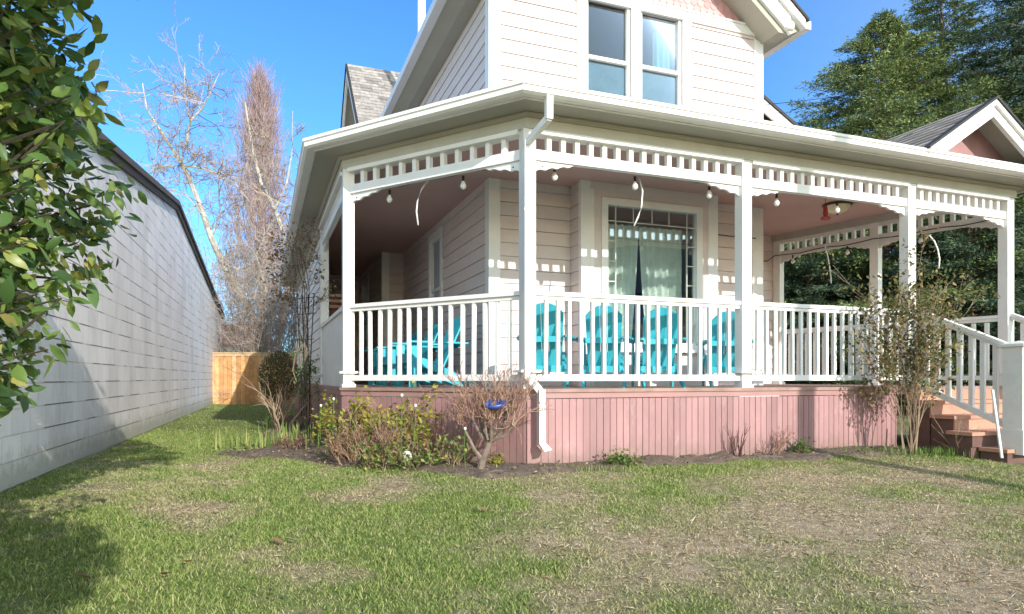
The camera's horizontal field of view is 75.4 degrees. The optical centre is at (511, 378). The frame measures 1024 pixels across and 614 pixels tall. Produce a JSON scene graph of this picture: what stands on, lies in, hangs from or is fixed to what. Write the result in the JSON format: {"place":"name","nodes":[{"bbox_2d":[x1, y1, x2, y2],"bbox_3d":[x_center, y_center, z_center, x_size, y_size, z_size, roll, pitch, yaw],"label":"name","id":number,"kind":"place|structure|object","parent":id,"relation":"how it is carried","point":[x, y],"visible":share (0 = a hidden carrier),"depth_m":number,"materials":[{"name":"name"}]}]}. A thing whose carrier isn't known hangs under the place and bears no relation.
{"place":"outdoors","nodes":[
{"label":"outdoors","id":0,"kind":"place"},
{"bbox_2d":[0,380,1023,613],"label":"lawn","id":1,"kind":"structure","parent":0,"point":[800,525],"depth_m":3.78,"materials":[{"name":"green plant"}]},
{"bbox_2d":[0,0,146,425],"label":"camellia tree","id":2,"kind":"object","parent":1,"relation":"on","point":[35,69],"visible":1,"depth_m":2.83,"materials":[{"name":"green plant"}]},
{"bbox_2d":[75,573,89,576],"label":"fallen leaf","id":3,"kind":"object","parent":1,"relation":"on","point":[83,575],"visible":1,"depth_m":2.90,"materials":[{"name":"brown plant"}]},
{"bbox_2d":[0,50,224,491],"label":"block building","id":4,"kind":"structure","parent":1,"relation":"on","point":[140,354],"depth_m":8.77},
{"bbox_2d":[86,1,309,351],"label":"bare tree","id":5,"kind":"object","parent":1,"relation":"on","point":[189,94],"visible":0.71,"depth_m":27.04,"materials":[{"name":"grey plant"}]},
{"bbox_2d":[187,205,296,380],"bbox_3d":[-8.557,-2.555,23.166,7.848,7.143,9.810,0,0,39],"label":"twiggy bush","id":6,"kind":"object","parent":1,"relation":"on","point":[252,270],"visible":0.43,"depth_m":22.45,"materials":[{"name":"brown plant"}]},
{"bbox_2d":[188,190,296,351],"bbox_3d":[-10.347,-3.517,27.486,12.117,10.517,13.685,0,0,17],"label":"twiggy bush","id":7,"kind":"object","parent":1,"relation":"on","point":[228,323],"visible":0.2,"depth_m":25.26,"materials":[{"name":"brown plant"}]},
{"bbox_2d":[222,324,271,351],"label":"house","id":8,"kind":"structure","parent":1,"relation":"on","point":[233,339],"depth_m":47.23,"materials":[{"name":"white paint"}]},
{"bbox_2d":[213,352,296,403],"bbox_3d":[-7.975,0.050,21.630,3.818,1.780,0.170,0,0,-3],"label":"wooden fence","id":9,"kind":"object","parent":1,"relation":"on","point":[223,382],"visible":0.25,"depth_m":21.55,"materials":[{"name":"brown wood"}]},
{"bbox_2d":[213,54,300,349],"bbox_3d":[-13.611,-8.285,35.836,5.273,18.454,5.106,0,0,0],"label":"poplar tree","id":10,"kind":"object","parent":1,"relation":"on","point":[261,105],"visible":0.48,"depth_m":35.54,"materials":[{"name":"brown plant"}]},
{"bbox_2d":[190,212,356,403],"bbox_3d":[-8.940,-1.609,23.376,10.068,8.557,12.132,0,0,0],"label":"twiggy bush","id":11,"kind":"object","parent":1,"relation":"on","point":[257,314],"visible":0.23,"depth_m":23.14,"materials":[{"name":"brown plant"}]},
{"bbox_2d":[272,537,281,543],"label":"fallen leaf","id":12,"kind":"object","parent":1,"relation":"on","point":[278,540],"visible":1,"depth_m":3.60,"materials":[{"name":"brown plant"}]},
{"bbox_2d":[13,456,1023,613],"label":"dry thatch","id":13,"kind":"object","parent":1,"relation":"on","point":[832,545],"visible":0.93,"depth_m":3.99,"materials":[{"name":"plant"}]},
{"bbox_2d":[212,415,930,479],"bbox_3d":[-1.158,0.823,9.039,12.114,0.135,5.374,0,0,33],"label":"flower bed","id":14,"kind":"object","parent":1,"relation":"on","point":[524,470],"visible":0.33,"depth_m":6.59,"materials":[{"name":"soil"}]},
{"bbox_2d":[198,428,318,450],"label":"iris clump","id":15,"kind":"object","parent":14,"relation":"on","point":[260,437],"visible":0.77,"depth_m":7.78,"materials":[{"name":"green plant"}]},
{"bbox_2d":[222,363,318,430],"bbox_3d":[-3.618,0.293,10.127,1.475,1.127,1.068,0,0,0],"label":"bare shrub","id":16,"kind":"object","parent":14,"relation":"on","point":[283,419],"visible":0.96,"depth_m":10.13,"materials":[{"name":"brown plant"}]},
{"bbox_2d":[257,350,299,419],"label":"ball shrub","id":17,"kind":"object","parent":14,"relation":"on","point":[276,365],"visible":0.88,"depth_m":12.89,"materials":[{"name":"green plant"}]},
{"bbox_2d":[246,413,312,430],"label":"iris clump","id":18,"kind":"object","parent":14,"relation":"on","point":[270,422],"visible":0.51,"depth_m":10.40,"materials":[{"name":"green plant"}]},
{"bbox_2d":[240,420,330,442],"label":"iris clump","id":19,"kind":"object","parent":14,"relation":"on","point":[293,431],"visible":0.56,"depth_m":8.57,"materials":[{"name":"green plant"}]},
{"bbox_2d":[269,428,316,449],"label":"garden plant","id":20,"kind":"object","parent":14,"relation":"on","point":[279,442],"visible":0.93,"depth_m":7.68,"materials":[{"name":"brown plant"}]},
{"bbox_2d":[256,211,336,430],"bbox_3d":[-3.329,-0.911,10.295,1.185,3.515,1.392,0,0,-29],"label":"clematis vine","id":21,"kind":"object","parent":14,"relation":"on","point":[304,369],"visible":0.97,"depth_m":10.25,"materials":[{"name":"brown plant"}]},
{"bbox_2d":[296,294,317,430],"bbox_3d":[-3.230,-0.182,10.370,0.560,2.251,0.016,0,0,34],"label":"trellis","id":22,"kind":"object","parent":14,"relation":"on","point":[307,313],"visible":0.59,"depth_m":10.33,"materials":[{"name":"black metal"}]},
{"bbox_2d":[320,404,321,455],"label":"white flower","id":23,"kind":"object","parent":14,"relation":"on","point":[320,425],"visible":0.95,"depth_m":7.00,"materials":[{"name":"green plant"}]},
{"bbox_2d":[304,390,339,442],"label":"garden plant","id":24,"kind":"object","parent":14,"relation":"on","point":[325,423],"visible":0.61,"depth_m":7.77,"materials":[{"name":"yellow plant"}]},
{"bbox_2d":[332,397,334,445],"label":"white flower","id":25,"kind":"object","parent":14,"relation":"on","point":[333,398],"visible":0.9,"depth_m":7.00,"materials":[{"name":"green plant"}]},
{"bbox_2d":[315,419,375,458],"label":"garden plant","id":26,"kind":"object","parent":14,"relation":"on","point":[341,437],"visible":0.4,"depth_m":6.56,"materials":[{"name":"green plant"}]},
{"bbox_2d":[312,385,395,451],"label":"garden plant","id":27,"kind":"object","parent":14,"relation":"on","point":[361,414],"visible":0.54,"depth_m":7.09,"materials":[{"name":"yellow plant"}]},
{"bbox_2d":[318,415,404,465],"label":"garden plant","id":28,"kind":"object","parent":14,"relation":"on","point":[344,452],"visible":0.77,"depth_m":6.36,"materials":[{"name":"brown plant"}]},
{"bbox_2d":[351,434,408,471],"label":"garden plant","id":29,"kind":"object","parent":14,"relation":"on","point":[371,458],"visible":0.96,"depth_m":6.01,"materials":[{"name":"green plant"}]},
{"bbox_2d":[325,393,449,460],"bbox_3d":[-1.150,0.492,6.408,1.132,0.692,0.929,0,0,39],"label":"garden plant","id":30,"kind":"object","parent":14,"relation":"on","point":[380,435],"visible":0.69,"depth_m":6.39,"materials":[{"name":"yellow green leaf"},{"name":"twig"}]},
{"bbox_2d":[400,394,402,468],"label":"white flower","id":31,"kind":"object","parent":14,"relation":"on","point":[401,395],"visible":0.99,"depth_m":6.00,"materials":[{"name":"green plant"}]},
{"bbox_2d":[365,380,446,455],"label":"garden plant","id":32,"kind":"object","parent":14,"relation":"on","point":[425,428],"visible":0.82,"depth_m":6.58,"materials":[{"name":"green plant"}]},
{"bbox_2d":[401,451,411,460],"bbox_3d":[-0.964,0.722,6.071,0.104,0.110,0.101,0,0,0],"label":"white stone","id":33,"kind":"object","parent":14,"relation":"on","point":[407,452],"visible":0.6,"depth_m":6.04,"materials":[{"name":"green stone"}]},
{"bbox_2d":[414,404,416,467],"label":"white flower","id":34,"kind":"object","parent":14,"relation":"on","point":[415,405],"visible":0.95,"depth_m":6.00,"materials":[{"name":"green plant"}]},
{"bbox_2d":[390,430,444,472],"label":"garden plant","id":35,"kind":"object","parent":14,"relation":"on","point":[426,456],"visible":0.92,"depth_m":5.95,"materials":[{"name":"green plant"}]},
{"bbox_2d":[402,417,448,457],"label":"bare rose","id":36,"kind":"object","parent":14,"relation":"on","point":[431,440],"visible":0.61,"depth_m":6.34,"materials":[{"name":"brown plant"}]},
{"bbox_2d":[429,429,480,466],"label":"garden plant","id":37,"kind":"object","parent":14,"relation":"on","point":[456,455],"visible":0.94,"depth_m":6.07,"materials":[{"name":"green plant"}]},
{"bbox_2d":[464,427,466,467],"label":"white flower","id":38,"kind":"object","parent":14,"relation":"on","point":[465,428],"visible":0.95,"depth_m":5.95,"materials":[{"name":"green plant"}]},
{"bbox_2d":[438,359,553,468],"bbox_3d":[-0.172,0.350,6.008,0.953,1.077,0.732,0,0,-29],"label":"pollarded shrub","id":39,"kind":"object","parent":14,"relation":"on","point":[488,418],"visible":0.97,"depth_m":5.97,"materials":[{"name":"brown plant"}]},
{"bbox_2d":[483,399,506,409],"bbox_3d":[-0.150,0.243,5.900,0.224,0.056,0.224,-6,12,0],"label":"blue bowl","id":40,"kind":"object","parent":39,"relation":"in","point":[496,406],"visible":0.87,"depth_m":5.85,"materials":[{"name":"ceramic"}]},
{"bbox_2d":[487,453,506,464],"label":"garden plant","id":41,"kind":"object","parent":14,"relation":"on","point":[497,461],"visible":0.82,"depth_m":6.27,"materials":[{"name":"yellow plant"}]},
{"bbox_2d":[496,463,690,472],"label":"garden pinks","id":42,"kind":"object","parent":14,"relation":"on","point":[614,468],"visible":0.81,"depth_m":5.99,"materials":[{"name":"green plant"}]},
{"bbox_2d":[598,442,643,466],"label":"garden plant","id":43,"kind":"object","parent":14,"relation":"on","point":[614,457],"visible":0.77,"depth_m":6.23,"materials":[{"name":"green plant"}]},
{"bbox_2d":[490,453,843,471],"bbox_3d":[2.006,0.817,6.682,4.852,0.056,0.140,0,0,-21],"label":"garden hose","id":44,"kind":"object","parent":14,"relation":"on","point":[708,457],"visible":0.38,"depth_m":6.95,"materials":[{"name":"rubber"}]},
{"bbox_2d":[724,424,750,456],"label":"bare rose","id":45,"kind":"object","parent":14,"relation":"on","point":[740,448],"visible":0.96,"depth_m":6.92,"materials":[{"name":"brown plant"}]},
{"bbox_2d":[756,425,793,454],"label":"bare rose","id":46,"kind":"object","parent":14,"relation":"on","point":[780,446],"visible":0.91,"depth_m":7.08,"materials":[{"name":"brown plant"}]},
{"bbox_2d":[787,436,815,452],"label":"garden plant","id":47,"kind":"object","parent":14,"relation":"on","point":[798,447],"visible":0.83,"depth_m":7.20,"materials":[{"name":"green plant"}]},
{"bbox_2d":[826,445,879,449],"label":"garden pinks","id":48,"kind":"object","parent":14,"relation":"on","point":[854,447],"visible":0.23,"depth_m":7.47,"materials":[{"name":"green plant"}]},
{"bbox_2d":[809,444,996,456],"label":"garden pinks","id":49,"kind":"object","parent":14,"relation":"on","point":[940,451],"visible":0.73,"depth_m":7.20,"materials":[{"name":"green plant"}]},
{"bbox_2d":[819,226,999,454],"bbox_3d":[4.226,-0.428,7.225,1.595,2.546,1.341,0,0,14],"label":"climbing rose","id":50,"kind":"object","parent":14,"relation":"on","point":[918,366],"visible":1,"depth_m":7.26,"materials":[{"name":"green plant"}]},
{"bbox_2d":[278,0,1023,463],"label":"house","id":51,"kind":"structure","parent":1,"relation":"on","point":[516,102],"depth_m":8.07,"materials":[{"name":"white paint"}]},
{"bbox_2d":[329,294,341,310],"bbox_3d":[-3.441,-1.485,12.962,0.477,0.330,0.059,0,0,-5],"label":"striped cloth","id":52,"kind":"object","parent":51,"relation":"hanging from","point":[335,303],"visible":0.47,"depth_m":12.96,"materials":[{"name":"red fabric"}]},
{"bbox_2d":[361,274,368,349],"bbox_3d":[-3.334,-1.464,15.087,0.130,1.648,1.180,0,0,-21],"label":"window","id":53,"kind":"structure","parent":51,"relation":"in","point":[365,281],"depth_m":15.29,"materials":[{"name":"white paint"}]},
{"bbox_2d":[364,330,432,384],"bbox_3d":[-1.764,-0.337,10.384,0.960,0.875,0.640,0,0,-27],"label":"adirondack chair","id":54,"kind":"object","parent":51,"relation":"on","point":[375,351],"visible":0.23,"depth_m":10.39,"materials":[{"name":"teal plastic"}]},
{"bbox_2d":[376,324,451,385],"bbox_3d":[-1.356,-0.337,9.306,0.960,0.875,0.640,0,0,-31],"label":"adirondack chair","id":55,"kind":"object","parent":51,"relation":"on","point":[424,350],"visible":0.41,"depth_m":9.29,"materials":[{"name":"teal plastic"}]},
{"bbox_2d":[416,181,427,224],"bbox_3d":[-0.960,-1.884,7.100,0.144,0.491,0.018,0,0,0],"label":"hanging cord","id":56,"kind":"object","parent":51,"relation":"attached to","point":[423,186],"visible":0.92,"depth_m":7.09,"materials":[{"name":"white paint"}]},
{"bbox_2d":[392,317,475,386],"bbox_3d":[-0.950,-0.337,8.231,0.960,0.875,0.640,0,0,-29],"label":"adirondack chair","id":57,"kind":"object","parent":51,"relation":"on","point":[456,326],"visible":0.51,"depth_m":8.16,"materials":[{"name":"teal plastic"}]},
{"bbox_2d":[428,226,443,343],"bbox_3d":[-1.217,-1.444,10.649,0.130,1.808,0.940,0,0,-21],"label":"window","id":58,"kind":"structure","parent":51,"relation":"in","point":[437,235],"depth_m":10.91,"materials":[{"name":"white paint"}]},
{"bbox_2d":[516,303,575,387],"bbox_3d":[0.361,-0.337,7.085,0.640,0.875,0.960,0,0,5],"label":"adirondack chair","id":59,"kind":"object","parent":51,"relation":"on","point":[551,341],"visible":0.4,"depth_m":6.90,"materials":[{"name":"teal plastic"}]},
{"bbox_2d":[576,305,633,387],"bbox_3d":[1.016,-0.337,7.310,0.640,0.875,0.960,0,0,9],"label":"adirondack chair","id":60,"kind":"object","parent":51,"relation":"on","point":[609,341],"visible":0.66,"depth_m":7.13,"materials":[{"name":"teal plastic"}]},
{"bbox_2d":[586,0,630,96],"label":"window","id":61,"kind":"structure","parent":51,"relation":"in","point":[603,74],"depth_m":8.79,"materials":[{"name":"white paint"}]},
{"bbox_2d":[387,169,859,212],"bbox_3d":[1.543,-2.039,7.235,6.582,0.183,1.354,0,0,-5],"label":"string light","id":62,"kind":"object","parent":51,"relation":"hanging from","point":[554,176],"visible":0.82,"depth_m":7.16,"materials":[{"name":"white glass"},{"name":"black rubber"}]},
{"bbox_2d":[633,178,642,225],"bbox_3d":[1.324,-1.846,6.950,0.106,0.507,0.018,0,0,0],"label":"hanging cord","id":63,"kind":"object","parent":62,"relation":"hanging from","point":[641,201],"visible":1,"depth_m":6.94,"materials":[{"name":"white paint"}]},
{"bbox_2d":[591,181,711,385],"bbox_3d":[1.773,-1.178,8.683,1.830,2.555,0.418,0,0,-21],"label":"window","id":64,"kind":"structure","parent":51,"relation":"in","point":[614,247],"depth_m":8.77,"materials":[{"name":"white"}]},
{"bbox_2d":[629,307,686,387],"bbox_3d":[1.657,-0.337,7.554,0.640,0.875,0.960,0,0,3],"label":"adirondack chair","id":65,"kind":"object","parent":51,"relation":"on","point":[663,339],"visible":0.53,"depth_m":7.41,"materials":[{"name":"teal plastic"}]},
{"bbox_2d":[640,12,682,105],"bbox_3d":[2.013,-3.931,9.025,0.670,2.101,0.096,0,0,-21],"label":"window","id":66,"kind":"structure","parent":51,"relation":"in","point":[657,84],"depth_m":9.09,"materials":[{"name":"white paint"}]},
{"bbox_2d":[696,311,753,386],"bbox_3d":[2.554,-0.337,7.912,0.640,0.875,0.960,0,0,11],"label":"adirondack chair","id":67,"kind":"object","parent":51,"relation":"on","point":[714,349],"visible":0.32,"depth_m":7.77,"materials":[{"name":"teal plastic"}]},
{"bbox_2d":[821,198,830,220],"bbox_3d":[4.161,-2.272,8.801,0.128,0.348,0.128,0,0,0],"label":"bird feeder","id":68,"kind":"object","parent":51,"relation":"hanging from","point":[825,217],"visible":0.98,"depth_m":8.78,"materials":[{"name":"red plastic"}]},
{"bbox_2d":[824,244,831,282],"bbox_3d":[4.572,-1.663,9.600,0.116,0.571,0.017,0,0,0],"label":"hanging cord","id":69,"kind":"object","parent":51,"relation":"hanging from","point":[828,263],"visible":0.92,"depth_m":9.59,"materials":[{"name":"white paint"}]},
{"bbox_2d":[822,201,852,214],"bbox_3d":[4.586,-2.375,9.346,0.400,0.160,0.400,0,0,0],"label":"ceiling light","id":70,"kind":"object","parent":51,"relation":"attached to","point":[844,206],"visible":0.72,"depth_m":9.23,"materials":[{"name":"beige glass"}]},
{"bbox_2d":[765,220,986,263],"bbox_3d":[5.160,-1.936,10.221,3.883,0.354,1.062,0,0,37],"label":"string light","id":71,"kind":"object","parent":51,"relation":"hanging from","point":[847,252],"visible":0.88,"depth_m":10.17,"materials":[{"name":"black glass"}]},
{"bbox_2d":[764,59,1023,104],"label":"overhead cable","id":72,"kind":"object","parent":51,"relation":"attached to","point":[892,87],"visible":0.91,"depth_m":12.10,"materials":[{"name":"black metal"}]},
{"bbox_2d":[929,235,939,268],"bbox_3d":[5.321,-1.593,8.350,0.144,0.426,0.017,0,0,0],"label":"hanging cord","id":73,"kind":"object","parent":51,"relation":"hanging from","point":[937,251],"visible":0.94,"depth_m":8.34,"materials":[{"name":"white paint"}]},
{"bbox_2d":[784,243,898,390],"bbox_3d":[9.197,-2.647,22.436,10.095,9.613,10.468,0,0,0],"label":"conifer tree","id":74,"kind":"object","parent":1,"relation":"on","point":[852,276],"depth_m":19.16,"materials":[{"name":"green plant"}]},
{"bbox_2d":[784,232,954,412],"bbox_3d":[7.854,-1.416,17.702,6.887,6.009,6.935,0,0,-40],"label":"conifer tree","id":75,"kind":"object","parent":1,"relation":"on","point":[811,263],"visible":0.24,"depth_m":16.64,"materials":[{"name":"green plant"}]},
{"bbox_2d":[784,8,1023,416],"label":"conifer tree","id":76,"kind":"object","parent":1,"relation":"on","point":[889,59],"visible":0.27,"depth_m":17.84,"materials":[{"name":"green plant"}]},
{"bbox_2d":[803,0,1023,405],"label":"conifer tree","id":77,"kind":"object","parent":1,"relation":"on","point":[940,20],"visible":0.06,"depth_m":20.37,"materials":[{"name":"green plant"}]},
{"bbox_2d":[831,204,1023,413],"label":"conifer tree","id":78,"kind":"object","parent":1,"relation":"on","point":[953,243],"visible":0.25,"depth_m":14.79,"materials":[{"name":"green plant"}]},
{"bbox_2d":[868,0,1023,382],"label":"conifer tree","id":79,"kind":"object","parent":1,"relation":"on","point":[1014,55],"visible":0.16,"depth_m":17.60,"materials":[{"name":"green plant"}]},
{"bbox_2d":[931,413,985,447],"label":"cane clump","id":80,"kind":"object","parent":1,"relation":"on","point":[945,438],"visible":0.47,"depth_m":7.29,"materials":[{"name":"brown plant"}]},
{"bbox_2d":[953,232,1023,382],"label":"conifer tree","id":81,"kind":"object","parent":1,"relation":"on","point":[954,381],"visible":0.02,"depth_m":15.52,"materials":[{"name":"green plant"}]},
{"bbox_2d":[956,8,1023,249],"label":"conifer tree","id":82,"kind":"object","parent":1,"relation":"on","point":[1004,72],"visible":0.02,"depth_m":22.08,"materials":[{"name":"green plant"}]},
{"bbox_2d":[991,390,1002,457],"bbox_3d":[5.004,0.468,6.840,0.028,0.701,0.148,0,0,-4],"label":"garden stake","id":83,"kind":"object","parent":1,"relation":"on","point":[997,423],"visible":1,"depth_m":6.83,"materials":[{"name":"white paint"}]},
{"bbox_2d":[2,0,1023,351],"label":"sky","id":84,"kind":"structure","parent":0,"point":[310,43],"materials":[{"name":"blue"}]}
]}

